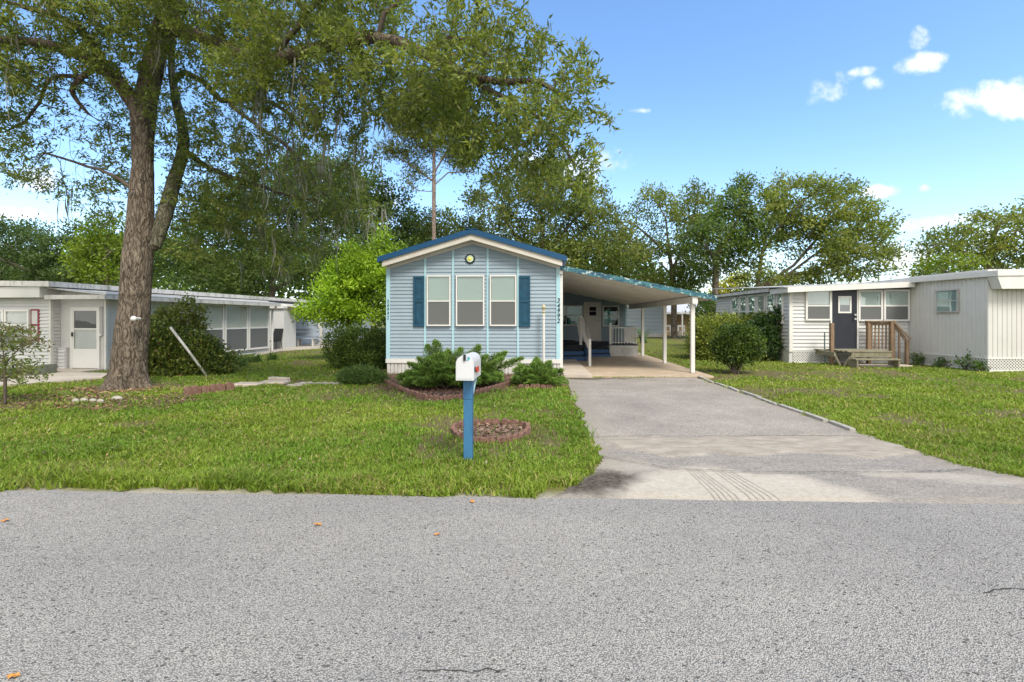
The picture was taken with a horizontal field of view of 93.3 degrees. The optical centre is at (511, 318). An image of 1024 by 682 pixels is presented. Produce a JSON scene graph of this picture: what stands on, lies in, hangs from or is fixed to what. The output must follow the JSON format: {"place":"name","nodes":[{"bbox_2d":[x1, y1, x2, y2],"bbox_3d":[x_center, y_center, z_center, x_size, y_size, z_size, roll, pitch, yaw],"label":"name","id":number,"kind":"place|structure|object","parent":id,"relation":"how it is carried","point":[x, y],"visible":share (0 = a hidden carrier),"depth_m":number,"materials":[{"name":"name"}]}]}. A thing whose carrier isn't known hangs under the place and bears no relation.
{"place":"outdoors","nodes":[
{"label":"outdoors","id":0,"kind":"place"},
{"bbox_2d":[0,372,106,386],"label":"path","id":1,"kind":"structure","parent":0,"point":[64,376],"depth_m":12.02,"materials":[{"name":"concrete"}]},
{"bbox_2d":[268,376,289,379],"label":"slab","id":2,"kind":"structure","parent":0,"point":[278,378],"depth_m":11.48,"materials":[{"name":"beige concrete"}]},
{"bbox_2d":[255,343,330,355],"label":"patio","id":3,"kind":"structure","parent":0,"point":[305,346],"depth_m":23.76,"materials":[{"name":"concrete"}]},
{"bbox_2d":[270,329,282,348],"bbox_3d":[-11.497,0.997,23.436,0.536,1.014,0.786,0,0,2],"label":"patio chair","id":4,"kind":"object","parent":3,"relation":"on","point":[277,335],"visible":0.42,"depth_m":23.66,"materials":[{"name":"black metal"}]},
{"bbox_2d":[296,328,319,345],"bbox_3d":[-11.429,1.000,26.068,1.925,1.000,0.620,0,0,2],"label":"patio bench","id":5,"kind":"object","parent":3,"relation":"on","point":[317,333],"visible":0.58,"depth_m":26.25,"materials":[{"name":"grey"}]},
{"bbox_2d":[0,490,1023,681],"bbox_3d":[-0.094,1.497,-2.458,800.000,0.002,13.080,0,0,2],"label":"road","id":6,"kind":"structure","parent":0,"point":[152,587],"depth_m":2.67,"materials":[{"name":"grey asphalt"}]},
{"bbox_2d":[417,667,505,671],"bbox_3d":[-0.215,1.492,2.049,0.377,0.001,0.027,0,0,-2],"label":"road crack","id":7,"kind":"object","parent":6,"relation":"on","point":[463,670],"visible":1,"depth_m":2.05,"materials":[{"name":"black asphalt"}]},
{"bbox_2d":[0,319,1023,498],"bbox_3d":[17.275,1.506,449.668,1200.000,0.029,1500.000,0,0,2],"label":"ground","id":8,"kind":"structure","parent":0,"point":[553,491],"depth_m":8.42,"materials":[{"name":"green plant"}]},
{"bbox_2d":[0,322,56,403],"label":"red maple","id":9,"kind":"object","parent":8,"relation":"on","point":[12,344],"visible":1,"depth_m":8.44,"materials":[{"name":"green plant"}]},
{"bbox_2d":[0,364,56,378],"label":"planter timber","id":10,"kind":"object","parent":8,"relation":"on","point":[49,368],"visible":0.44,"depth_m":12.99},
{"bbox_2d":[0,211,187,283],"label":"oak tree","id":11,"kind":"object","parent":8,"relation":"on","point":[31,244],"visible":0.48,"depth_m":38.26,"materials":[{"name":"green plant"}]},
{"bbox_2d":[0,390,202,412],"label":"leaf litter","id":12,"kind":"object","parent":8,"relation":"on","point":[88,406],"visible":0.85,"depth_m":8.58,"materials":[{"name":"brown plant"}]},
{"bbox_2d":[50,203,159,285],"bbox_3d":[-26.125,-2.981,31.139,5.544,8.962,5.300,0,0,2],"label":"broadleaf tree","id":13,"kind":"object","parent":8,"relation":"on","point":[101,242],"visible":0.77,"depth_m":30.19,"materials":[{"name":"green plant"}]},
{"bbox_2d":[37,386,182,397],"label":"leaf litter","id":14,"kind":"object","parent":8,"relation":"on","point":[90,390],"visible":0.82,"depth_m":9.87,"materials":[{"name":"brown plant"}]},
{"bbox_2d":[0,281,317,372],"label":"white trailer home","id":15,"kind":"object","parent":8,"relation":"on","point":[75,322],"visible":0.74,"depth_m":14.10,"materials":[{"name":"plastic"}]},
{"bbox_2d":[4,310,30,339],"bbox_3d":[-14.309,0.193,13.967,0.798,0.902,0.072,0,0,6],"label":"window","id":16,"kind":"structure","parent":15,"relation":"in","point":[15,317],"depth_m":13.97,"materials":[{"name":"white glass"}]},
{"bbox_2d":[71,309,97,367],"bbox_3d":[-12.404,0.580,14.035,0.833,1.720,0.079,0,0,6],"label":"storm door","id":17,"kind":"structure","parent":15,"relation":"in","point":[84,333],"depth_m":14.06,"materials":[{"name":"white paint"}]},
{"bbox_2d":[99,306,102,335],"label":"window","id":18,"kind":"structure","parent":15,"relation":"in","point":[100,307],"depth_m":13.97,"materials":[{"name":"white glass"}]},
{"bbox_2d":[151,301,171,314],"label":"window","id":19,"kind":"structure","parent":15,"relation":"in","point":[152,302],"depth_m":15.71,"materials":[{"name":"grey glass"}]},
{"bbox_2d":[199,303,223,347],"bbox_3d":[-11.282,0.376,18.186,0.072,1.879,1.246,0,0,6],"label":"window","id":20,"kind":"structure","parent":15,"relation":"in","point":[216,315],"depth_m":18.37,"materials":[{"name":"grey glass"}]},
{"bbox_2d":[224,304,247,351],"bbox_3d":[-11.134,0.376,19.547,0.072,1.879,1.373,0,0,6],"label":"window","id":21,"kind":"structure","parent":15,"relation":"in","point":[235,316],"depth_m":19.53,"materials":[{"name":"grey glass"}]},
{"bbox_2d":[248,305,268,349],"bbox_3d":[-10.979,0.376,20.973,0.072,1.879,1.376,0,0,6],"label":"window","id":22,"kind":"structure","parent":15,"relation":"in","point":[258,316],"depth_m":20.93,"materials":[{"name":"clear glass"}]},
{"bbox_2d":[150,291,211,333],"bbox_3d":[-9.412,0.383,13.505,1.735,2.312,1.124,0,0,2],"label":"climbing vine","id":23,"kind":"object","parent":8,"relation":"on","point":[194,317],"visible":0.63,"depth_m":13.49,"materials":[{"name":"green plant"}]},
{"bbox_2d":[169,326,207,375],"bbox_3d":[-8.274,0.854,12.371,0.827,1.322,0.062,0,0,-33],"label":"leaning pipe","id":24,"kind":"object","parent":8,"relation":"on","point":[186,348],"visible":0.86,"depth_m":12.34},
{"bbox_2d":[183,386,193,395],"bbox_3d":[-6.325,1.421,9.452,0.120,0.200,0.142,-1,-4,34],"label":"border stone","id":25,"kind":"object","parent":8,"relation":"on","point":[187,389],"visible":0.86,"depth_m":9.41,"materials":[{"name":"brown brick"}]},
{"bbox_2d":[192,385,200,393],"bbox_3d":[-6.243,1.425,9.541,0.120,0.200,0.142,7,7,37],"label":"border stone","id":26,"kind":"object","parent":8,"relation":"on","point":[196,389],"visible":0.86,"depth_m":9.51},
{"bbox_2d":[148,314,244,376],"bbox_3d":[-8.928,0.723,13.113,2.912,1.732,1.910,0,0,-8],"label":"vine shrub","id":27,"kind":"object","parent":8,"relation":"on","point":[168,354],"visible":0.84,"depth_m":12.73,"materials":[{"name":"green plant"}]},
{"bbox_2d":[201,385,209,393],"bbox_3d":[-6.162,1.440,9.685,0.120,0.200,0.142,-6,-7,37],"label":"border stone","id":28,"kind":"object","parent":8,"relation":"on","point":[206,388],"visible":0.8,"depth_m":9.65,"materials":[{"name":"brown brick"}]},
{"bbox_2d":[209,384,218,392],"bbox_3d":[-6.047,1.425,9.790,0.120,0.200,0.142,6,4,42],"label":"border stone","id":29,"kind":"object","parent":8,"relation":"on","point":[214,388],"visible":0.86,"depth_m":9.75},
{"bbox_2d":[225,382,233,390],"bbox_3d":[-5.872,1.420,10.038,0.120,0.200,0.142,4,-1,41],"label":"border stone","id":30,"kind":"object","parent":8,"relation":"on","point":[229,385],"visible":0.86,"depth_m":10.00,"materials":[{"name":"brown brick"}]},
{"bbox_2d":[227,349,252,362],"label":"ground creeper","id":31,"kind":"object","parent":8,"relation":"on","point":[242,357],"visible":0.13,"depth_m":16.65,"materials":[{"name":"green plant"}]},
{"bbox_2d":[236,357,253,365],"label":"strap plant","id":32,"kind":"object","parent":8,"relation":"on","point":[244,362],"visible":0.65,"depth_m":15.33,"materials":[{"name":"green plant"}]},
{"bbox_2d":[234,382,265,386],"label":"stepping slab","id":33,"kind":"structure","parent":8,"relation":"on","point":[237,384],"depth_m":10.71,"materials":[{"name":"grey concrete"}]},
{"bbox_2d":[247,351,265,362],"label":"strap plant","id":34,"kind":"object","parent":8,"relation":"on","point":[257,359],"visible":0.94,"depth_m":16.63,"materials":[{"name":"green plant"}]},
{"bbox_2d":[264,351,280,359],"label":"strap plant","id":35,"kind":"object","parent":8,"relation":"on","point":[273,356],"visible":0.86,"depth_m":17.36,"materials":[{"name":"green plant"}]},
{"bbox_2d":[260,380,290,384],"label":"stepping slab","id":36,"kind":"structure","parent":8,"relation":"on","point":[283,382],"depth_m":11.05,"materials":[{"name":"grey concrete"}]},
{"bbox_2d":[154,143,431,297],"bbox_3d":[-15.046,-5.286,33.292,19.916,13.654,8.757,0,0,2],"label":"oak tree","id":37,"kind":"object","parent":8,"relation":"on","point":[194,276],"visible":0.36,"depth_m":32.21,"materials":[{"name":"green plant"}]},
{"bbox_2d":[1,376,587,479],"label":"lawn debris","id":38,"kind":"object","parent":8,"relation":"on","point":[282,426],"visible":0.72,"depth_m":6.62,"materials":[{"name":"brown plant"}]},
{"bbox_2d":[0,0,622,390],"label":"oak tree","id":39,"kind":"object","parent":8,"relation":"on","point":[335,30],"visible":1,"depth_m":9.10,"materials":[{"name":"green plant"}]},
{"bbox_2d":[318,300,370,342],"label":"blue grey shed","id":40,"kind":"structure","parent":8,"relation":"on","point":[323,329],"depth_m":29.44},
{"bbox_2d":[286,219,408,330],"bbox_3d":[-5.815,-1.054,17.255,4.353,5.108,2.933,0,0,2],"label":"leafy tree","id":41,"kind":"object","parent":8,"relation":"on","point":[357,291],"visible":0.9,"depth_m":16.92,"materials":[{"name":"green plant"}]},
{"bbox_2d":[316,321,386,368],"bbox_3d":[-4.730,0.809,14.744,2.467,1.495,1.691,0,0,2],"label":"clipped hedge","id":42,"kind":"object","parent":8,"relation":"on","point":[366,351],"visible":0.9,"depth_m":14.46,"materials":[{"name":"green plant"}]},
{"bbox_2d":[0,234,709,329],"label":"wood","id":43,"kind":"object","parent":8,"relation":"on","point":[164,283],"visible":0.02,"depth_m":60.54,"materials":[{"name":"green plant"}]},
{"bbox_2d":[333,363,390,385],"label":"juniper","id":44,"kind":"object","parent":8,"relation":"on","point":[361,374],"visible":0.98,"depth_m":10.92,"materials":[{"name":"green plant"}]},
{"bbox_2d":[368,65,490,239],"bbox_3d":[-5.106,-7.158,30.160,7.966,17.316,4.984,0,0,2],"label":"pine tree","id":45,"kind":"object","parent":8,"relation":"on","point":[390,148],"visible":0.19,"depth_m":30.09,"materials":[{"name":"green plant"}]},
{"bbox_2d":[394,203,491,248],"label":"oak tree","id":46,"kind":"object","parent":8,"relation":"on","point":[446,226],"visible":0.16,"depth_m":34.81,"materials":[{"name":"green plant"}]},
{"bbox_2d":[395,339,523,387],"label":"spreading juniper","id":47,"kind":"object","parent":8,"relation":"on","point":[437,367],"visible":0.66,"depth_m":10.57,"materials":[{"name":"green plant"}]},
{"bbox_2d":[456,352,480,460],"bbox_3d":[-0.451,1.033,5.127,0.198,1.334,0.508,0,0,5],"label":"mailbox","id":48,"kind":"object","parent":8,"relation":"on","point":[468,369],"visible":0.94,"depth_m":5.05,"materials":[{"name":"blue paint"}]},
{"bbox_2d":[456,355,473,380],"bbox_3d":[-0.478,0.497,4.902,0.185,0.262,0.055,0,0,5],"label":"door","id":49,"kind":"structure","parent":48,"relation":"in","point":[465,363],"depth_m":4.89,"materials":[{"name":"white metal"}]},
{"bbox_2d":[372,372,567,400],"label":"bark mulch","id":50,"kind":"object","parent":8,"relation":"on","point":[430,391],"visible":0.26,"depth_m":10.27,"materials":[{"name":"brown plant"}]},
{"bbox_2d":[377,228,567,373],"bbox_3d":[-0.776,-0.416,20.220,5.088,3.931,15.050,0,0,2],"label":"mobile home","id":51,"kind":"object","parent":8,"relation":"on","point":[496,295],"visible":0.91,"depth_m":13.01,"materials":[{"name":"blue plastic"}]},
{"bbox_2d":[427,275,450,325],"bbox_3d":[-1.978,-0.484,13.029,0.645,1.365,0.074,0,0,2],"label":"window","id":52,"kind":"structure","parent":51,"relation":"in","point":[438,286],"depth_m":13.03,"materials":[{"name":"white glass"}]},
{"bbox_2d":[465,253,474,263],"bbox_3d":[-1.130,-1.613,13.014,0.288,0.288,0.055,0,0,2],"label":"wall plaque","id":53,"kind":"object","parent":51,"relation":"attached to","point":[470,258],"depth_m":13.01,"materials":[{"name":"yellow metal"}]},
{"bbox_2d":[456,275,483,325],"bbox_3d":[-1.126,-0.484,12.996,0.764,1.365,0.074,0,0,2],"label":"window","id":54,"kind":"structure","parent":51,"relation":"in","point":[469,288],"depth_m":13.00,"materials":[{"name":"white glass"}]},
{"bbox_2d":[490,275,515,325],"bbox_3d":[-0.240,-0.484,12.962,0.717,1.365,0.074,0,0,2],"label":"window","id":55,"kind":"structure","parent":51,"relation":"in","point":[502,287],"depth_m":12.96,"materials":[{"name":"white glass"}]},
{"bbox_2d":[457,423,522,437],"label":"ring mulch","id":56,"kind":"object","parent":8,"relation":"on","point":[480,428],"visible":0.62,"depth_m":6.42,"materials":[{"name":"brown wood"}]},
{"bbox_2d":[496,436,506,443],"bbox_3d":[-0.126,1.478,5.822,0.120,0.115,0.055,0,9,-14],"label":"edging brick","id":57,"kind":"object","parent":8,"relation":"on","point":[501,439],"visible":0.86,"depth_m":5.80,"materials":[{"name":"brown brick"}]},
{"bbox_2d":[508,356,568,386],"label":"juniper","id":58,"kind":"object","parent":8,"relation":"on","point":[536,371],"visible":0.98,"depth_m":10.59,"materials":[{"name":"green plant"}]},
{"bbox_2d":[542,304,545,362],"bbox_3d":[0.835,0.555,12.727,0.112,1.889,0.109,0,0,2],"label":"finial pole","id":59,"kind":"object","parent":8,"relation":"on","point":[543,332],"visible":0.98,"depth_m":12.70,"materials":[{"name":"white paint"}]},
{"bbox_2d":[450,153,649,275],"bbox_3d":[2.463,-5.286,35.034,14.751,13.572,8.142,0,0,2],"label":"oak tree","id":60,"kind":"object","parent":8,"relation":"on","point":[504,215],"visible":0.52,"depth_m":33.84,"materials":[{"name":"green plant"}]},
{"bbox_2d":[565,420,598,436],"bbox_3d":[0.926,1.411,6.200,0.537,0.178,0.467,0,0,24],"label":"grass tuft","id":61,"kind":"object","parent":8,"relation":"on","point":[587,430],"visible":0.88,"depth_m":6.21,"materials":[{"name":"green plant"}]},
{"bbox_2d":[563,292,626,348],"bbox_3d":[3.421,0.091,23.576,3.443,2.818,4.620,0,0,2],"label":"enclosed porch","id":62,"kind":"object","parent":8,"relation":"on","point":[600,315],"visible":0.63,"depth_m":21.34,"materials":[{"name":"blue plastic"}]},
{"bbox_2d":[563,305,582,325],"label":"window","id":63,"kind":"structure","parent":62,"relation":"in","point":[571,313],"depth_m":21.36,"materials":[{"name":"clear glass"}]},
{"bbox_2d":[585,304,598,340],"bbox_3d":[3.551,0.157,21.310,0.620,1.646,0.102,0,0,2],"label":"door","id":64,"kind":"structure","parent":62,"relation":"in","point":[591,310],"depth_m":21.34,"materials":[{"name":"white paint"}]},
{"bbox_2d":[602,306,618,325],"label":"window","id":65,"kind":"structure","parent":62,"relation":"in","point":[610,314],"depth_m":21.30,"materials":[{"name":"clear glass"}]},
{"bbox_2d":[560,353,713,378],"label":"carport slab","id":66,"kind":"structure","parent":8,"relation":"on","point":[639,366],"depth_m":14.09,"materials":[{"name":"concrete"}]},
{"bbox_2d":[562,359,591,377],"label":"entry ramp","id":67,"kind":"structure","parent":66,"relation":"on","point":[574,368],"depth_m":13.14,"materials":[{"name":"concrete"}]},
{"bbox_2d":[563,315,637,365],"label":"porch deck","id":68,"kind":"structure","parent":66,"relation":"on","point":[576,350],"depth_m":18.73,"materials":[{"name":"blue paint"}]},
{"bbox_2d":[559,265,716,372],"bbox_3d":[3.501,0.035,17.128,4.160,2.930,8.640,0,0,2],"label":"carport","id":69,"kind":"object","parent":66,"relation":"on","point":[634,294],"visible":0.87,"depth_m":14.17,"materials":[{"name":"white paint"}]},
{"bbox_2d":[630,325,658,342],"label":"young plant","id":70,"kind":"object","parent":8,"relation":"on","point":[645,338],"visible":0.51,"depth_m":29.68,"materials":[{"name":"green plant"}]},
{"bbox_2d":[627,305,662,336],"bbox_3d":[10.855,0.065,45.647,3.787,2.870,12.300,0,0,2],"label":"grey sided home","id":71,"kind":"object","parent":8,"relation":"on","point":[653,318],"visible":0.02,"depth_m":39.57,"materials":[{"name":"blue"}]},
{"bbox_2d":[590,175,724,337],"bbox_3d":[11.399,-4.680,37.769,10.600,12.359,6.784,0,0,2],"label":"oak tree","id":72,"kind":"object","parent":8,"relation":"on","point":[674,216],"visible":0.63,"depth_m":36.91,"materials":[{"name":"green plant"}]},
{"bbox_2d":[681,292,716,330],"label":"broadleaf tree","id":73,"kind":"object","parent":8,"relation":"on","point":[712,307],"visible":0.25,"depth_m":25.43,"materials":[{"name":"green plant"}]},
{"bbox_2d":[667,169,782,314],"bbox_3d":[14.693,-4.390,33.492,7.113,11.780,6.176,0,0,2],"label":"oak tree","id":74,"kind":"object","parent":8,"relation":"on","point":[726,241],"visible":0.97,"depth_m":32.72,"materials":[{"name":"green plant"}]},
{"bbox_2d":[706,270,748,296],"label":"broadleaf tree","id":75,"kind":"object","parent":8,"relation":"on","point":[725,285],"visible":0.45,"depth_m":48.77,"materials":[{"name":"green plant"}]},
{"bbox_2d":[683,307,782,360],"bbox_3d":[8.288,0.585,18.120,3.988,2.035,3.332,0,0,2],"label":"overgrown hedge","id":76,"kind":"object","parent":8,"relation":"on","point":[704,329],"visible":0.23,"depth_m":17.70,"materials":[{"name":"green plant"}]},
{"bbox_2d":[705,320,769,373],"bbox_3d":[6.138,0.787,13.182,1.692,1.516,1.259,0,0,2],"label":"round shrub","id":77,"kind":"object","parent":8,"relation":"on","point":[732,343],"visible":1,"depth_m":12.90,"materials":[{"name":"green plant"}]},
{"bbox_2d":[744,304,785,360],"bbox_3d":[8.958,0.468,17.035,1.502,2.138,1.119,0,0,2],"label":"hedge vine","id":78,"kind":"object","parent":8,"relation":"on","point":[768,327],"visible":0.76,"depth_m":16.85,"materials":[{"name":"green plant"}]},
{"bbox_2d":[756,397,777,405],"bbox_3d":[4.581,1.479,8.667,0.075,0.034,0.795,0,0,4],"label":"edging strip","id":79,"kind":"object","parent":8,"relation":"on","point":[768,401],"visible":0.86,"depth_m":8.63,"materials":[{"name":"grey concrete"}]},
{"bbox_2d":[778,404,803,413],"bbox_3d":[4.569,1.484,7.902,0.075,0.059,0.675,0,0,0],"label":"edging strip","id":80,"kind":"object","parent":8,"relation":"on","point":[790,408],"visible":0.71,"depth_m":7.89,"materials":[{"name":"grey concrete"}]},
{"bbox_2d":[723,167,910,291],"bbox_3d":[20.860,-4.426,33.255,12.185,11.864,7.497,0,0,2],"label":"oak tree","id":81,"kind":"object","parent":8,"relation":"on","point":[838,245],"visible":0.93,"depth_m":32.06,"materials":[{"name":"green plant"}]},
{"bbox_2d":[814,321,910,367],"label":"wooden steps","id":82,"kind":"structure","parent":8,"relation":"on","point":[868,352],"depth_m":15.67,"materials":[{"name":"brown wood"}]},
{"bbox_2d":[715,269,1023,371],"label":"white panel home","id":83,"kind":"object","parent":8,"relation":"on","point":[979,314],"visible":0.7,"depth_m":15.96,"materials":[{"name":"plastic"}]},
{"bbox_2d":[731,297,738,317],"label":"window","id":84,"kind":"structure","parent":83,"relation":"in","point":[734,300],"depth_m":20.66,"materials":[{"name":"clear glass"}]},
{"bbox_2d":[739,296,746,317],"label":"window","id":85,"kind":"structure","parent":83,"relation":"in","point":[742,299],"depth_m":19.87,"materials":[{"name":"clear glass"}]},
{"bbox_2d":[747,295,755,315],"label":"window","id":86,"kind":"structure","parent":83,"relation":"in","point":[751,299],"depth_m":19.14,"materials":[{"name":"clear glass"}]},
{"bbox_2d":[756,294,765,313],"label":"window","id":87,"kind":"structure","parent":83,"relation":"in","point":[761,298],"depth_m":18.32,"materials":[{"name":"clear glass"}]},
{"bbox_2d":[766,293,775,318],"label":"window","id":88,"kind":"structure","parent":83,"relation":"in","point":[770,298],"depth_m":17.63,"materials":[{"name":"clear glass"}]},
{"bbox_2d":[776,293,783,323],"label":"window","id":89,"kind":"structure","parent":83,"relation":"in","point":[779,297],"depth_m":16.79,"materials":[{"name":"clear glass"}]},
{"bbox_2d":[805,291,831,320],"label":"window","id":90,"kind":"structure","parent":83,"relation":"in","point":[818,304],"depth_m":16.31,"materials":[{"name":"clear glass"}]},
{"bbox_2d":[832,290,856,348],"bbox_3d":[11.202,0.022,16.265,0.823,1.990,0.096,0,0,2],"label":"door","id":91,"kind":"structure","parent":83,"relation":"in","point":[844,302],"depth_m":16.28,"materials":[{"name":"grey metal"}]},
{"bbox_2d":[858,290,882,320],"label":"window","id":92,"kind":"structure","parent":83,"relation":"in","point":[870,302],"depth_m":16.24,"materials":[{"name":"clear glass"}]},
{"bbox_2d":[883,290,909,320],"bbox_3d":[12.903,-0.442,16.211,0.837,1.056,0.072,0,0,2],"label":"window","id":93,"kind":"structure","parent":83,"relation":"in","point":[896,303],"depth_m":16.21,"materials":[{"name":"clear glass"}]},
{"bbox_2d":[935,289,958,312],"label":"window","id":94,"kind":"structure","parent":83,"relation":"in","point":[947,300],"depth_m":14.83,"materials":[{"name":"glass"}]},
{"bbox_2d":[858,364,912,366],"bbox_3d":[11.552,1.470,15.152,1.600,0.060,0.500,0,0,2],"label":"concrete pad","id":95,"kind":"object","parent":8,"relation":"on","point":[877,365],"visible":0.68,"depth_m":14.92,"materials":[{"name":"beige concrete"}]},
{"bbox_2d":[909,351,926,364],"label":"lattice weed","id":96,"kind":"object","parent":8,"relation":"on","point":[917,360],"visible":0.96,"depth_m":15.64,"materials":[{"name":"green plant"}]},
{"bbox_2d":[930,357,949,367],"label":"lattice weed","id":97,"kind":"object","parent":8,"relation":"on","point":[941,363],"visible":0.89,"depth_m":14.87,"materials":[{"name":"green plant"}]},
{"bbox_2d":[892,247,992,276],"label":"broadleaf tree","id":98,"kind":"object","parent":8,"relation":"on","point":[958,265],"visible":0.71,"depth_m":22.93,"materials":[{"name":"green plant"}]},
{"bbox_2d":[889,195,1023,272],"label":"oak tree","id":99,"kind":"object","parent":8,"relation":"on","point":[989,246],"visible":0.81,"depth_m":26.59,"materials":[{"name":"green plant"}]},
{"bbox_2d":[949,349,979,369],"bbox_3d":[13.213,1.229,14.122,0.926,0.699,0.650,0,0,2],"label":"lattice weed","id":100,"kind":"object","parent":8,"relation":"on","point":[962,364],"visible":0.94,"depth_m":14.15,"materials":[{"name":"green plant"}]},
{"bbox_2d":[968,359,989,370],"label":"lattice weed","id":101,"kind":"object","parent":8,"relation":"on","point":[979,365],"visible":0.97,"depth_m":13.72,"materials":[{"name":"green plant"}]},
{"bbox_2d":[0,0,1023,315],"label":"sky","id":102,"kind":"structure","parent":0,"point":[922,100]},
{"bbox_2d":[667,304,706,335],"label":"white roofed house","id":103,"kind":"structure","parent":0,"point":[681,317],"depth_m":43.44,"materials":[{"name":"metal"}]},
{"bbox_2d":[552,377,1023,503],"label":"driveway","id":104,"kind":"structure","parent":0,"point":[648,420],"depth_m":5.18,"materials":[{"name":"grey concrete"}]},
{"bbox_2d":[590,435,837,436],"bbox_3d":[2.729,1.471,6.087,3.526,0.001,0.104,0,0,0],"label":"driveway crack","id":105,"kind":"object","parent":104,"relation":"on","point":[769,435],"visible":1,"depth_m":6.08,"materials":[{"name":"grey concrete"}]},
{"bbox_2d":[687,466,777,499],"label":"tyre tracks","id":106,"kind":"object","parent":104,"relation":"on","point":[727,480],"visible":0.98,"depth_m":4.35},
{"bbox_2d":[600,455,956,471],"bbox_3d":[2.703,1.471,4.779,3.614,0.001,0.385,0,0,7],"label":"driveway crack","id":107,"kind":"object","parent":104,"relation":"on","point":[778,471],"visible":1,"depth_m":4.65,"materials":[{"name":"grey concrete"}]},
{"bbox_2d":[802,412,828,421],"bbox_3d":[4.544,1.480,7.249,0.075,0.055,0.572,0,0,4],"label":"edging strip","id":108,"kind":"object","parent":104,"relation":"on","point":[817,417],"visible":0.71,"depth_m":7.17,"materials":[{"name":"grey concrete"}]},
{"bbox_2d":[828,420,855,430],"bbox_3d":[4.532,1.479,6.653,0.075,0.053,0.522,0,0,5],"label":"edging strip","id":109,"kind":"object","parent":104,"relation":"on","point":[841,425],"visible":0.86,"depth_m":6.59,"materials":[{"name":"grey concrete"}]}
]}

